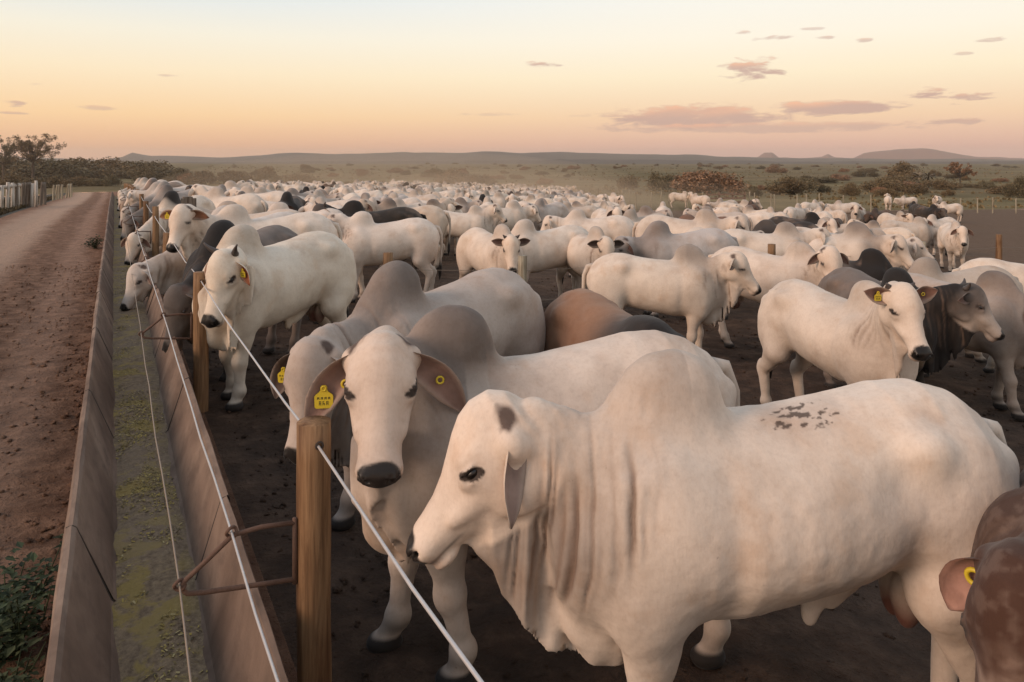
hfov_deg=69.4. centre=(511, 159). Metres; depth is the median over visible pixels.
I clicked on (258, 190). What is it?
zebu bull
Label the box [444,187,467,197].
zebu bull
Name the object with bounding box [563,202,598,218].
zebu bull
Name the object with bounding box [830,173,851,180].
bush
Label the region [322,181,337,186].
zebu bull
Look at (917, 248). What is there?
zebu bull
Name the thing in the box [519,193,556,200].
zebu bull
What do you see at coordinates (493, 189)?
zebu bull
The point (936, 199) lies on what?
zebu bull
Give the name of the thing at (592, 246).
zebu bull
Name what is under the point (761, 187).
bush
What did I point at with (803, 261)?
zebu bull
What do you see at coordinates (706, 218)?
zebu bull
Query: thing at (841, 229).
zebu bull
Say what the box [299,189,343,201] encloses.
zebu bull
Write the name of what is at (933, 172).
bush
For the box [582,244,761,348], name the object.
zebu bull
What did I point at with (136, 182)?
zebu bull
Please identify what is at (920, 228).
zebu bull
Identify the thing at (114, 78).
sky
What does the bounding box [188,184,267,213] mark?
zebu bull
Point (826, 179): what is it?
bush
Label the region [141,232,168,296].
fence post
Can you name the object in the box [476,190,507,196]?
zebu bull
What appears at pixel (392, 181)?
zebu bull
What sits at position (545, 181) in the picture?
bush
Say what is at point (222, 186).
zebu bull
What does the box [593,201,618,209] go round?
zebu bull
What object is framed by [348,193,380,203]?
zebu bull
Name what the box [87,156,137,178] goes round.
bush
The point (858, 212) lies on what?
zebu bull
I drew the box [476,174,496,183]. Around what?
bush
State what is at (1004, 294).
zebu bull
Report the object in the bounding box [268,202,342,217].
zebu bull
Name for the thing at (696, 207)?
zebu bull
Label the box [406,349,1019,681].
zebu bull
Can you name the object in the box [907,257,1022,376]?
zebu bull
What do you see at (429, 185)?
zebu bull
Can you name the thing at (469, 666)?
fence wire
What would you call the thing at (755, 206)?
zebu bull
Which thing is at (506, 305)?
zebu bull
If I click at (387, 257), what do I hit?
fence post
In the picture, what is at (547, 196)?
zebu bull
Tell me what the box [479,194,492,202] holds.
zebu bull
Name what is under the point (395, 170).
bush
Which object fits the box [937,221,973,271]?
zebu bull
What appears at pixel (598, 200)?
zebu bull
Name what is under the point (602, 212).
zebu bull
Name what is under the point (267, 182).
zebu bull
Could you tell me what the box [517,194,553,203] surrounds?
zebu bull
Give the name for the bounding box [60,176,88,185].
bush
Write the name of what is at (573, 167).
bush
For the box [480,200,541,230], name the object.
zebu bull
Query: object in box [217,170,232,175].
bush
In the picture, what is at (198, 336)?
fence post
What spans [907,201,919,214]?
zebu bull
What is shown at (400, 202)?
zebu bull
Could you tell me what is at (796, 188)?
bush
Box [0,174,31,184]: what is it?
bush
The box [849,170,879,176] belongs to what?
bush
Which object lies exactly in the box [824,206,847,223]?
zebu bull
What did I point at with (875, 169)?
bush
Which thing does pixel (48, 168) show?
bush
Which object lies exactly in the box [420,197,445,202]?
zebu bull
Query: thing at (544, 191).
zebu bull
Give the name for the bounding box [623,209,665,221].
zebu bull
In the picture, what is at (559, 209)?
zebu bull
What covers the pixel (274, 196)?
zebu bull
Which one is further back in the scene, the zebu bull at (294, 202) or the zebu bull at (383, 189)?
the zebu bull at (383, 189)
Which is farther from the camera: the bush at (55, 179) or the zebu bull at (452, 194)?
the bush at (55, 179)
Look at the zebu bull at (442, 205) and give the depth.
18.73 m
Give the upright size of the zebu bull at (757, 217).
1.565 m
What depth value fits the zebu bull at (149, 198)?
19.98 m
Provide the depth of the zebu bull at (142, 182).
32.97 m
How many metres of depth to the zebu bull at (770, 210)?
26.85 m
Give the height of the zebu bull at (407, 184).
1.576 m
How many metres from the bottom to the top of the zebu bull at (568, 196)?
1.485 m
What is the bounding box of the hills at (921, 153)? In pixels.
[759,148,1023,159]
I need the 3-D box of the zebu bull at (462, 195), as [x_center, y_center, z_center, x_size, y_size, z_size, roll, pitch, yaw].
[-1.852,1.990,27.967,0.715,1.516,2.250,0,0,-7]
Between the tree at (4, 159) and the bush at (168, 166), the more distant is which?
the bush at (168, 166)
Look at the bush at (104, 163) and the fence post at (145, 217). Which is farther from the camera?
the bush at (104, 163)
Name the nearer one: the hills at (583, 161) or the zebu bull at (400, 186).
the zebu bull at (400, 186)
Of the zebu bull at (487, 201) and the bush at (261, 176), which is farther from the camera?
the bush at (261, 176)
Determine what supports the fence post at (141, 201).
on the pen ground at (786, 645)
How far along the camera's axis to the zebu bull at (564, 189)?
53.20 m
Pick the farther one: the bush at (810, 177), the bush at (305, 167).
the bush at (305, 167)
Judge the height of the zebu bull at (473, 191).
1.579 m
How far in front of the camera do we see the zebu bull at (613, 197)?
42.50 m
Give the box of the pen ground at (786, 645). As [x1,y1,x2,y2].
[148,209,1023,681]
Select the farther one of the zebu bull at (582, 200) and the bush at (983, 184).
the bush at (983, 184)
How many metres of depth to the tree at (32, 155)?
91.74 m
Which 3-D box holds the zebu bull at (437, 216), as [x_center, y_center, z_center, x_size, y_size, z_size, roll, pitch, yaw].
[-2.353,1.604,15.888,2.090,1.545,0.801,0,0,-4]
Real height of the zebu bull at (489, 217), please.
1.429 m
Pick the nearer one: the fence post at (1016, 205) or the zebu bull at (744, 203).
the zebu bull at (744, 203)
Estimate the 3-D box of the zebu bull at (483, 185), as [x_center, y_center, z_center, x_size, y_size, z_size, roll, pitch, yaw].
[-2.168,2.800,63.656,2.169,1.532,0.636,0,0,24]
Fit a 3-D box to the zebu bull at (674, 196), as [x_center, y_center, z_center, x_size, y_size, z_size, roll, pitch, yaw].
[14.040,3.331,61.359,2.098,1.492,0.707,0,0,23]
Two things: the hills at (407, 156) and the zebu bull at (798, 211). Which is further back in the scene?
the hills at (407, 156)
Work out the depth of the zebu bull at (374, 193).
25.94 m
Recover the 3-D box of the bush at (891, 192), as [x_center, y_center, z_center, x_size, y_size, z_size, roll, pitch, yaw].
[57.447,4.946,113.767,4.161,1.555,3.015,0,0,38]
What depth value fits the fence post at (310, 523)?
2.52 m
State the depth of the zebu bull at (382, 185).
51.84 m
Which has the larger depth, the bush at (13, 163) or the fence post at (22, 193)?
the bush at (13, 163)
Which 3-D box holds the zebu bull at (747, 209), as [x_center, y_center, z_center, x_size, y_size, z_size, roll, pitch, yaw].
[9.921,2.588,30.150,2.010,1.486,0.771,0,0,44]
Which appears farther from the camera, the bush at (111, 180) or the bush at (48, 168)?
the bush at (48, 168)
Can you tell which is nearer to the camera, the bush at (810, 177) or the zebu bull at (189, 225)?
the zebu bull at (189, 225)
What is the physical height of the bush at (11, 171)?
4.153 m
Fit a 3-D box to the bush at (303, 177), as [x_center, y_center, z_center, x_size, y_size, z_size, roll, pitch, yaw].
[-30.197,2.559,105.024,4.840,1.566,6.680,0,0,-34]
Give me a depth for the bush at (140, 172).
104.07 m
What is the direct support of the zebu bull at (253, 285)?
on the pen ground at (786, 645)
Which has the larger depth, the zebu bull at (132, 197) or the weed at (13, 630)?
the zebu bull at (132, 197)
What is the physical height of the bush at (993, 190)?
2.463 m
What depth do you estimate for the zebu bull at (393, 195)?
22.39 m
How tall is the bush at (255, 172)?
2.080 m
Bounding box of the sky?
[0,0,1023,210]
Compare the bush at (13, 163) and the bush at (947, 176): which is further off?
the bush at (947, 176)
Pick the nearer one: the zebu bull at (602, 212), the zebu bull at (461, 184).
the zebu bull at (602, 212)
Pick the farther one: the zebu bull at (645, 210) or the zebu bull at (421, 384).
the zebu bull at (645, 210)
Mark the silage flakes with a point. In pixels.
(150, 537)
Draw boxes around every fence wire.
[118,192,191,681]
[121,189,279,681]
[141,197,483,681]
[455,247,1023,270]
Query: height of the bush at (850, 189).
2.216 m
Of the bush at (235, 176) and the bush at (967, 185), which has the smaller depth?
the bush at (235, 176)
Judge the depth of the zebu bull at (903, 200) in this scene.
70.47 m
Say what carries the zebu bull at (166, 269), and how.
on the pen ground at (786, 645)
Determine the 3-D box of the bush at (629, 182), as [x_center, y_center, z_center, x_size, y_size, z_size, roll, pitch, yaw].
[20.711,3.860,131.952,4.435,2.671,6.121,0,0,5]
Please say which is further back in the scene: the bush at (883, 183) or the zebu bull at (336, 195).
the bush at (883, 183)
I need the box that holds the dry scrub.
[202,165,1023,208]
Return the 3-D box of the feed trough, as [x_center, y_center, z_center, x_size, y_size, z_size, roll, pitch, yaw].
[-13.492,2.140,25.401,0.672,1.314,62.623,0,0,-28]
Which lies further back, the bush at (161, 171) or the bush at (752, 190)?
the bush at (161, 171)
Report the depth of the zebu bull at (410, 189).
39.45 m
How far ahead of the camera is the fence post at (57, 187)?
51.94 m
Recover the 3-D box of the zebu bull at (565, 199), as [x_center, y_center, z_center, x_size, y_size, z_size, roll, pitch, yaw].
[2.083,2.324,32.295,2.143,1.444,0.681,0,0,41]
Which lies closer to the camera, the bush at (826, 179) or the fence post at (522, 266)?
the fence post at (522, 266)
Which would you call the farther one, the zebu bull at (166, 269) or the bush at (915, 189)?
the bush at (915, 189)
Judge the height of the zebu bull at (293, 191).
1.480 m
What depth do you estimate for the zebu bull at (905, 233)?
19.95 m
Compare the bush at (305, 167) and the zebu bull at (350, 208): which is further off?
the bush at (305, 167)
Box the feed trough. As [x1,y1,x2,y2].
[43,191,288,681]
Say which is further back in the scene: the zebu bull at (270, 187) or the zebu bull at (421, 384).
the zebu bull at (270, 187)
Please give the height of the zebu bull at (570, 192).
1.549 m
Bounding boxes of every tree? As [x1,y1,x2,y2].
[0,135,19,181]
[4,133,66,178]
[911,172,927,181]
[916,173,938,187]
[942,162,977,182]
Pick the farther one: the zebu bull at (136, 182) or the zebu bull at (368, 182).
the zebu bull at (368, 182)
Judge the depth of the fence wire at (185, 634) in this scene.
2.73 m
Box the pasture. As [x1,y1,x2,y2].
[1,161,1023,210]
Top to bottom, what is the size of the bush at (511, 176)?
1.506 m
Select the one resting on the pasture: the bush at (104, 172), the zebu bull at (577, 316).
the bush at (104, 172)
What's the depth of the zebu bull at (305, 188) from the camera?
27.62 m
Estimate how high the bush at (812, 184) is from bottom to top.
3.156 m
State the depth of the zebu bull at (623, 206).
30.39 m
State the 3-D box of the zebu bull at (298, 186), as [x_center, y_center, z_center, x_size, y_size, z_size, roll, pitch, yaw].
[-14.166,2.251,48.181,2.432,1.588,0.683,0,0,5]
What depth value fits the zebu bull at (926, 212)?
41.55 m
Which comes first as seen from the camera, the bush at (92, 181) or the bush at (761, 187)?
the bush at (92, 181)
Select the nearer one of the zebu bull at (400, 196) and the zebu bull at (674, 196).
the zebu bull at (400, 196)
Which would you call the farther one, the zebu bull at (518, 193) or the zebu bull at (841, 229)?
the zebu bull at (518, 193)
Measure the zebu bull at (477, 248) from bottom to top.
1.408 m
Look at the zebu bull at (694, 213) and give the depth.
22.04 m
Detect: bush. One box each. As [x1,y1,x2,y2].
[0,159,36,178]
[0,162,30,180]
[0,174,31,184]
[5,158,97,180]
[14,177,63,187]
[43,175,74,186]
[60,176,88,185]
[63,157,127,178]
[81,177,102,185]
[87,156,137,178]
[95,174,123,185]
[116,160,176,178]
[124,165,163,181]
[131,160,192,178]
[162,169,191,183]
[176,173,197,183]
[188,170,219,183]
[215,170,255,182]
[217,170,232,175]
[248,169,258,174]
[253,172,283,181]
[256,166,276,175]
[282,173,317,182]
[299,165,314,169]
[301,169,315,172]
[328,172,338,176]
[356,169,369,175]
[386,167,404,172]
[400,171,410,174]
[418,167,449,177]
[433,168,479,183]
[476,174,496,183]
[508,174,523,178]
[534,171,549,174]
[535,178,554,184]
[567,165,580,168]
[616,174,640,188]
[646,171,676,189]
[669,170,751,192]
[744,185,762,195]
[757,185,767,189]
[765,165,787,172]
[765,175,820,191]
[767,177,809,194]
[798,174,822,181]
[813,176,838,182]
[816,184,831,192]
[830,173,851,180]
[838,168,849,171]
[838,182,860,195]
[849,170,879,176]
[857,168,878,171]
[858,176,907,190]
[870,187,885,192]
[872,187,900,196]
[879,175,918,182]
[886,161,924,180]
[892,181,927,190]
[899,184,928,193]
[919,179,963,189]
[929,169,941,176]
[940,189,955,195]
[942,173,967,178]
[955,183,974,187]
[961,175,970,179]
[977,180,995,188]
[985,182,1014,194]
[991,178,1008,181]
[999,174,1023,197]
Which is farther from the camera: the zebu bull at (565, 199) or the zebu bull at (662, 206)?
the zebu bull at (565, 199)
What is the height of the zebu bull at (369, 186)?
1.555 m
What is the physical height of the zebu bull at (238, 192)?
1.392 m
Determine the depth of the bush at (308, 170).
308.55 m
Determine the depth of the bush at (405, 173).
262.75 m
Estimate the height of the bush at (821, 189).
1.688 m
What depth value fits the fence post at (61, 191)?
53.97 m
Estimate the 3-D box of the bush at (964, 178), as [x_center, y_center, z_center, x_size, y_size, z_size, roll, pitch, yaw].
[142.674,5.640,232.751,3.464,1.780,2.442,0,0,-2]
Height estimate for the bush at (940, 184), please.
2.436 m
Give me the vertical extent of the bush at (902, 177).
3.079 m
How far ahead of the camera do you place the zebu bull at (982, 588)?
1.70 m
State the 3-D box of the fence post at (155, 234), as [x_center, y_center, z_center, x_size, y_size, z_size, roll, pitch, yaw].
[-6.360,1.545,12.732,0.521,1.476,0.151,0,0,-28]
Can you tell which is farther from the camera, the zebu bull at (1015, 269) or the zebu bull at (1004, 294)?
the zebu bull at (1015, 269)
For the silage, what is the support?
in the feed trough
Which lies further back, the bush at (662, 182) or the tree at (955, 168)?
the tree at (955, 168)
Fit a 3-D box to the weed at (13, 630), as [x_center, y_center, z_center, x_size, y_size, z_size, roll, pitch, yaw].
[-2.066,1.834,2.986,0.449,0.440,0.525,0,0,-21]
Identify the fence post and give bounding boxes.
[14,183,17,205]
[21,183,24,204]
[25,183,27,205]
[27,182,30,206]
[39,182,44,205]
[43,182,46,204]
[52,185,54,200]
[55,185,58,199]
[61,184,62,198]
[65,184,68,197]
[123,194,143,213]
[123,201,149,251]
[125,206,158,256]
[138,271,208,412]
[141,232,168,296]
[172,415,331,681]
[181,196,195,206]
[383,252,392,264]
[518,255,526,282]
[768,244,775,254]
[870,195,871,211]
[995,234,1001,259]
[1015,198,1016,213]
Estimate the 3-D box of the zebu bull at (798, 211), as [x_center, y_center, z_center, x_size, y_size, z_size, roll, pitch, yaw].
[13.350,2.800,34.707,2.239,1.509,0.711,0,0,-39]
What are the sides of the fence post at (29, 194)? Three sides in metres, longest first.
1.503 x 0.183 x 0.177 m
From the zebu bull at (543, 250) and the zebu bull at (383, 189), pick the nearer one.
the zebu bull at (543, 250)
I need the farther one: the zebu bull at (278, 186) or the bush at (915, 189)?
the bush at (915, 189)
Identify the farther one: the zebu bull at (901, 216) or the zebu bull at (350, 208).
the zebu bull at (901, 216)
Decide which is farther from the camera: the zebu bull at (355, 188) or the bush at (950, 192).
the bush at (950, 192)
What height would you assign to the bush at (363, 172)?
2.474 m
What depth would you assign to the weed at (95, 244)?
16.96 m
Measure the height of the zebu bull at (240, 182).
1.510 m
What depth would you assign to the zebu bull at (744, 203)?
36.32 m
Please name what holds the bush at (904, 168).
on the pasture
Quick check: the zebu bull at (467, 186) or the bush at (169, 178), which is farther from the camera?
the bush at (169, 178)
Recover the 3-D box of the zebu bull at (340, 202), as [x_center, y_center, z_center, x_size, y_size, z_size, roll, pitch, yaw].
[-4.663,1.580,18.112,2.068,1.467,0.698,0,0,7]
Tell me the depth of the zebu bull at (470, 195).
30.23 m
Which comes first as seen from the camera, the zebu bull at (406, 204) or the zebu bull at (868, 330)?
the zebu bull at (868, 330)
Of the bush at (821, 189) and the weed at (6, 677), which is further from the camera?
the bush at (821, 189)
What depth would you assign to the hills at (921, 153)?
2904.22 m
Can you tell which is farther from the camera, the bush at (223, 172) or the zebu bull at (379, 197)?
the bush at (223, 172)
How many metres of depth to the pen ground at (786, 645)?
3.63 m
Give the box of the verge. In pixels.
[0,193,65,217]
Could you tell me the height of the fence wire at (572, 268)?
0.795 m
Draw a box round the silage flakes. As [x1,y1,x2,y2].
[113,268,207,681]
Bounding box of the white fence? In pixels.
[0,181,37,208]
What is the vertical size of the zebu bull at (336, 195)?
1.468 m
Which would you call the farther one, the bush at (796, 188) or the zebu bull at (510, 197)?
the bush at (796, 188)
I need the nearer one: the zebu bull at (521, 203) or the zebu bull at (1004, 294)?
the zebu bull at (1004, 294)
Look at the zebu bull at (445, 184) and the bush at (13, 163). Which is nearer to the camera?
the zebu bull at (445, 184)
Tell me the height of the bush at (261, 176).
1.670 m
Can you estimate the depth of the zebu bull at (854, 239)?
12.70 m
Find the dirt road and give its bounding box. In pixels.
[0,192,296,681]
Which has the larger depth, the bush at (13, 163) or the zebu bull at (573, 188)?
the bush at (13, 163)
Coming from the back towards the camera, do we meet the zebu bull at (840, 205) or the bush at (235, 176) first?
the bush at (235, 176)
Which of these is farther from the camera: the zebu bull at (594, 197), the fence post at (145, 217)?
the zebu bull at (594, 197)
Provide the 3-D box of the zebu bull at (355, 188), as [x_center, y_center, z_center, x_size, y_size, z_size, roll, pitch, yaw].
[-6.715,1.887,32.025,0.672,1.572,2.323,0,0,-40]
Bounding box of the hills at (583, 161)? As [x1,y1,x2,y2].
[143,159,1023,163]
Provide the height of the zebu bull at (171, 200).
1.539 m
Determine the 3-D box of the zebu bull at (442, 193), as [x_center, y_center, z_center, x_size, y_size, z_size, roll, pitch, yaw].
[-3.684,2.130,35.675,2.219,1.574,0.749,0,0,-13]
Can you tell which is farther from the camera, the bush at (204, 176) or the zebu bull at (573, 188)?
the bush at (204, 176)
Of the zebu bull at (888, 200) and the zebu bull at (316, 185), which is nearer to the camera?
the zebu bull at (316, 185)
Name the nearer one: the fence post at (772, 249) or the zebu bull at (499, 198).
the fence post at (772, 249)
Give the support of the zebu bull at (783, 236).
on the pen ground at (786, 645)
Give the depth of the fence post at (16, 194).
36.19 m
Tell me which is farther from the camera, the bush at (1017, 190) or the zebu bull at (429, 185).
the bush at (1017, 190)
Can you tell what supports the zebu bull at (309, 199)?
on the pen ground at (786, 645)
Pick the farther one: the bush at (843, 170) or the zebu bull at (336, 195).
the bush at (843, 170)
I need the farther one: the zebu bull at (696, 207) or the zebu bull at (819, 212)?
the zebu bull at (696, 207)
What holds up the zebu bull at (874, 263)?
on the pen ground at (786, 645)
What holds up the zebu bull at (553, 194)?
on the pen ground at (786, 645)
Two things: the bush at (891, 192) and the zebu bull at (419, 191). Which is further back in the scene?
the bush at (891, 192)
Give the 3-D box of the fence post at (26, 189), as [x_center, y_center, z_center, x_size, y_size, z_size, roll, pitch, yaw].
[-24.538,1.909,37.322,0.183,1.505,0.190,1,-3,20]
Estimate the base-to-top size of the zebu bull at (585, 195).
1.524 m
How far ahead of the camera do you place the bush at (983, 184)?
166.54 m
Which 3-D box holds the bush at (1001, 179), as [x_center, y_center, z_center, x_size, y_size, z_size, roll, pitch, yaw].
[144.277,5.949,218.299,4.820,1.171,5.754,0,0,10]
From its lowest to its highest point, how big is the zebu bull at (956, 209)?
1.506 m
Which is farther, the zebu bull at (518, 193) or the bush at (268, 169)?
the bush at (268, 169)
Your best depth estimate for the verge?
35.60 m
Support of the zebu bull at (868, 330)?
on the pen ground at (786, 645)
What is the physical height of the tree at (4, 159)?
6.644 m
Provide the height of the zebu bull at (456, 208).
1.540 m
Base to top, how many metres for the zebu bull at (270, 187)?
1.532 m
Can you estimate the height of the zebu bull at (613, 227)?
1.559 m
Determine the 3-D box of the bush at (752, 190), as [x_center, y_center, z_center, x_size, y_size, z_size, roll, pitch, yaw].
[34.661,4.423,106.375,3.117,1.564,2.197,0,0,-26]
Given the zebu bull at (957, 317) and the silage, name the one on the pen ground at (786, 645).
the zebu bull at (957, 317)
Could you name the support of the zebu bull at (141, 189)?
on the pen ground at (786, 645)
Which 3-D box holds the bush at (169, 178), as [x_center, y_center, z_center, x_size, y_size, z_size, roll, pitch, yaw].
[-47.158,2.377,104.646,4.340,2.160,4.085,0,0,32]
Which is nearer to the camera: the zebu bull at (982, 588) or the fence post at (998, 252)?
the zebu bull at (982, 588)
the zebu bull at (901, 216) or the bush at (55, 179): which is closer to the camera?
the zebu bull at (901, 216)
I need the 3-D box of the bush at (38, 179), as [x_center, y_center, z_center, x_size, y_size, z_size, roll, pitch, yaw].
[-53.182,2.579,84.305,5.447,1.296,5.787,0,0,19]
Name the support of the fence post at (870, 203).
on the pen ground at (786, 645)
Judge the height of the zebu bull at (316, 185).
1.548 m
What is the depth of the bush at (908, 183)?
150.62 m
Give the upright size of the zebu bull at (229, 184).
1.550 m
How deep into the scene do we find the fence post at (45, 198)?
40.96 m
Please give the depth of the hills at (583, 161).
1181.99 m
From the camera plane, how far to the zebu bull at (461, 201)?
22.73 m
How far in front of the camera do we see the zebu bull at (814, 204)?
45.55 m
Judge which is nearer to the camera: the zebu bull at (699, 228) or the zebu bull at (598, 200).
the zebu bull at (699, 228)
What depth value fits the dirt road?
7.08 m
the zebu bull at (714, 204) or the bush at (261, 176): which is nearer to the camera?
the zebu bull at (714, 204)
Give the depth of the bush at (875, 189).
130.56 m
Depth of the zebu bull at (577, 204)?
26.70 m
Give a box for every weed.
[0,534,62,668]
[0,632,48,681]
[81,234,104,248]
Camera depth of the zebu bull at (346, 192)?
22.43 m
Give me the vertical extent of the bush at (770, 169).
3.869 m
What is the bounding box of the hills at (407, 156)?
[8,151,1023,161]
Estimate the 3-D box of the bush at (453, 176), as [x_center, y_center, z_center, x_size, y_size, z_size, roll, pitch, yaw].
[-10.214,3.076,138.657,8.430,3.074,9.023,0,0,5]
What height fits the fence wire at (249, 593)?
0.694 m
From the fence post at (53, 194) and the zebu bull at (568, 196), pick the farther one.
the fence post at (53, 194)
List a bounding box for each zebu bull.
[117,177,166,204]
[117,178,140,199]
[117,178,185,210]
[118,181,192,227]
[119,178,182,217]
[119,205,294,310]
[120,184,189,239]
[121,190,215,264]
[123,181,187,206]
[160,204,341,323]
[162,219,301,381]
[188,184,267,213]
[192,224,356,411]
[196,201,299,218]
[203,180,254,190]
[208,184,240,196]
[213,180,244,186]
[224,185,283,201]
[232,190,244,195]
[254,187,285,193]
[256,180,269,183]
[259,188,313,196]
[263,182,284,191]
[264,195,315,208]
[266,183,275,191]
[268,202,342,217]
[270,260,545,531]
[279,191,305,210]
[282,182,302,190]
[298,196,342,212]
[299,186,309,192]
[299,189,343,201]
[304,194,348,205]
[304,305,739,681]
[308,182,329,186]
[312,200,426,271]
[315,186,331,190]
[319,189,343,198]
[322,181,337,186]
[327,211,442,302]
[329,187,385,196]
[333,185,359,199]
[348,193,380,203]
[351,181,376,186]
[352,185,367,192]
[357,184,381,188]
[359,199,450,269]
[366,192,382,201]
[373,182,396,186]
[374,186,400,194]
[380,192,408,201]
[382,197,425,205]
[385,184,410,189]
[388,179,400,183]
[389,192,420,203]
[393,198,422,259]
[394,188,432,195]
[402,182,421,188]
[406,186,426,191]
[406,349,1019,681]
[408,189,439,200]
[419,182,434,187]
[419,191,441,198]
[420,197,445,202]
[422,188,454,195]
[426,185,455,189]
[426,197,482,212]
[426,198,457,209]
[429,185,441,191]
[436,182,452,186]
[442,192,474,199]
[443,198,462,255]
[443,203,506,239]
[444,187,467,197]
[453,182,466,187]
[453,185,477,188]
[456,224,529,278]
[458,192,471,201]
[466,188,477,194]
[472,192,508,207]
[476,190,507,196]
[477,183,491,187]
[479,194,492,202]
[480,196,493,205]
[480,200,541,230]
[489,187,510,192]
[504,186,525,190]
[505,194,518,207]
[508,191,529,196]
[511,219,587,288]
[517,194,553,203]
[518,198,547,206]
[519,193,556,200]
[522,199,568,230]
[527,189,550,197]
[534,194,560,200]
[540,209,635,276]
[544,288,687,350]
[550,191,564,198]
[552,188,567,191]
[553,197,569,202]
[554,194,586,198]
[556,190,579,195]
[556,226,624,296]
[560,186,577,191]
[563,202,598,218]
[568,194,609,202]
[571,192,590,198]
[571,198,605,204]
[571,201,593,207]
[579,198,617,205]
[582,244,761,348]
[591,206,624,217]
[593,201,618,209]
[597,192,624,204]
[612,200,635,210]
[614,220,738,319]
[622,205,673,217]
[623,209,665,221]
[632,209,749,236]
[655,201,668,211]
[668,191,692,208]
[679,214,725,219]
[683,206,752,230]
[687,192,709,205]
[687,227,763,232]
[692,204,728,210]
[707,198,737,207]
[708,241,848,365]
[713,207,773,228]
[715,199,762,209]
[724,221,830,255]
[732,204,766,213]
[745,200,759,209]
[752,219,818,233]
[757,279,937,403]
[766,207,789,217]
[769,212,842,224]
[783,203,811,218]
[796,221,913,269]
[800,199,824,210]
[809,228,936,270]
[811,206,832,217]
[815,218,839,232]
[818,267,1004,388]
[823,200,861,213]
[823,217,846,233]
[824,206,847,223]
[843,248,892,280]
[847,219,915,238]
[850,205,865,222]
[863,208,892,222]
[877,211,916,223]
[879,216,938,248]
[880,270,1023,420]
[884,193,891,210]
[893,195,917,210]
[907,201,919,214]
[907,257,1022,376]
[913,204,947,218]
[924,214,955,256]
[932,195,941,203]
[934,201,962,222]
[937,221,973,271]
[939,469,1023,681]
[952,258,1023,363]
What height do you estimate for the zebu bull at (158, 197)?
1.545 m
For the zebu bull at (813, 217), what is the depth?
21.45 m
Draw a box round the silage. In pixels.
[107,196,208,681]
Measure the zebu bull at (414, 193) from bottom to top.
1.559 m
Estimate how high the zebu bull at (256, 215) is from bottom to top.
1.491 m
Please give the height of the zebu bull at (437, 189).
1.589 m
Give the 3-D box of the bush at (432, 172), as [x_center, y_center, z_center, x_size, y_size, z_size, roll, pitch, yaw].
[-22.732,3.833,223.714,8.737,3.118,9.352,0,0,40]
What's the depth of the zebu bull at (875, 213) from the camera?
36.07 m
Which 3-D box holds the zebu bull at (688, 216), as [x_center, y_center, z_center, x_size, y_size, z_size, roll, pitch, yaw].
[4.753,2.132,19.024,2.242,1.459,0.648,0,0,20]
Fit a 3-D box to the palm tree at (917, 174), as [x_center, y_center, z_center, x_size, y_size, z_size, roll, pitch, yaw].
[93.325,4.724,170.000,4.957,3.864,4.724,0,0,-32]
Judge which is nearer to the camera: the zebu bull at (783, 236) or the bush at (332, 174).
the zebu bull at (783, 236)
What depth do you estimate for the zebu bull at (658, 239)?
11.65 m
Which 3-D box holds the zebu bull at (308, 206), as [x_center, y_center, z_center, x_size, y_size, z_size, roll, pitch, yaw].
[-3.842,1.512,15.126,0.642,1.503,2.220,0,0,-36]
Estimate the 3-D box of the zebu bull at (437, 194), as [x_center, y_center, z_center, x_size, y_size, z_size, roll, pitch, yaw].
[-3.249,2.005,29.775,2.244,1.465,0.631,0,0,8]
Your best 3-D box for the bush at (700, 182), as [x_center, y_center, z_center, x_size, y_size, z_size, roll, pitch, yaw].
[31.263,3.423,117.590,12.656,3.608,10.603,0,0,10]
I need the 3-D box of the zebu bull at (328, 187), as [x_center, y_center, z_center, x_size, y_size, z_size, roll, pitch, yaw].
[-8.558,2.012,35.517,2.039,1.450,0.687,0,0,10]
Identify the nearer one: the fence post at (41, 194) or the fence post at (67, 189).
the fence post at (41, 194)
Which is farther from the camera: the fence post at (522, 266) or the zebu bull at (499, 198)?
the zebu bull at (499, 198)
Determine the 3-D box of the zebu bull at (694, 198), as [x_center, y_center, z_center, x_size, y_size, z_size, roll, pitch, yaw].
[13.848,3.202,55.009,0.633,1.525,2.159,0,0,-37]
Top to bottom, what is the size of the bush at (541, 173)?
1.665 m
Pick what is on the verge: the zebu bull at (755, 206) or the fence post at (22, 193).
the fence post at (22, 193)
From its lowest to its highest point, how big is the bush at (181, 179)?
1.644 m
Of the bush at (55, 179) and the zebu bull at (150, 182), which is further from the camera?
the bush at (55, 179)
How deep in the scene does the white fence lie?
35.97 m
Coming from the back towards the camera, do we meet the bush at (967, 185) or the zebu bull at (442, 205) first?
the bush at (967, 185)
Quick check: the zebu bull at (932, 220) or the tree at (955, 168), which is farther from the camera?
the tree at (955, 168)
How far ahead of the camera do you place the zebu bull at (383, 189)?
44.63 m
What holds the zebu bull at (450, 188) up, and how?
on the pen ground at (786, 645)

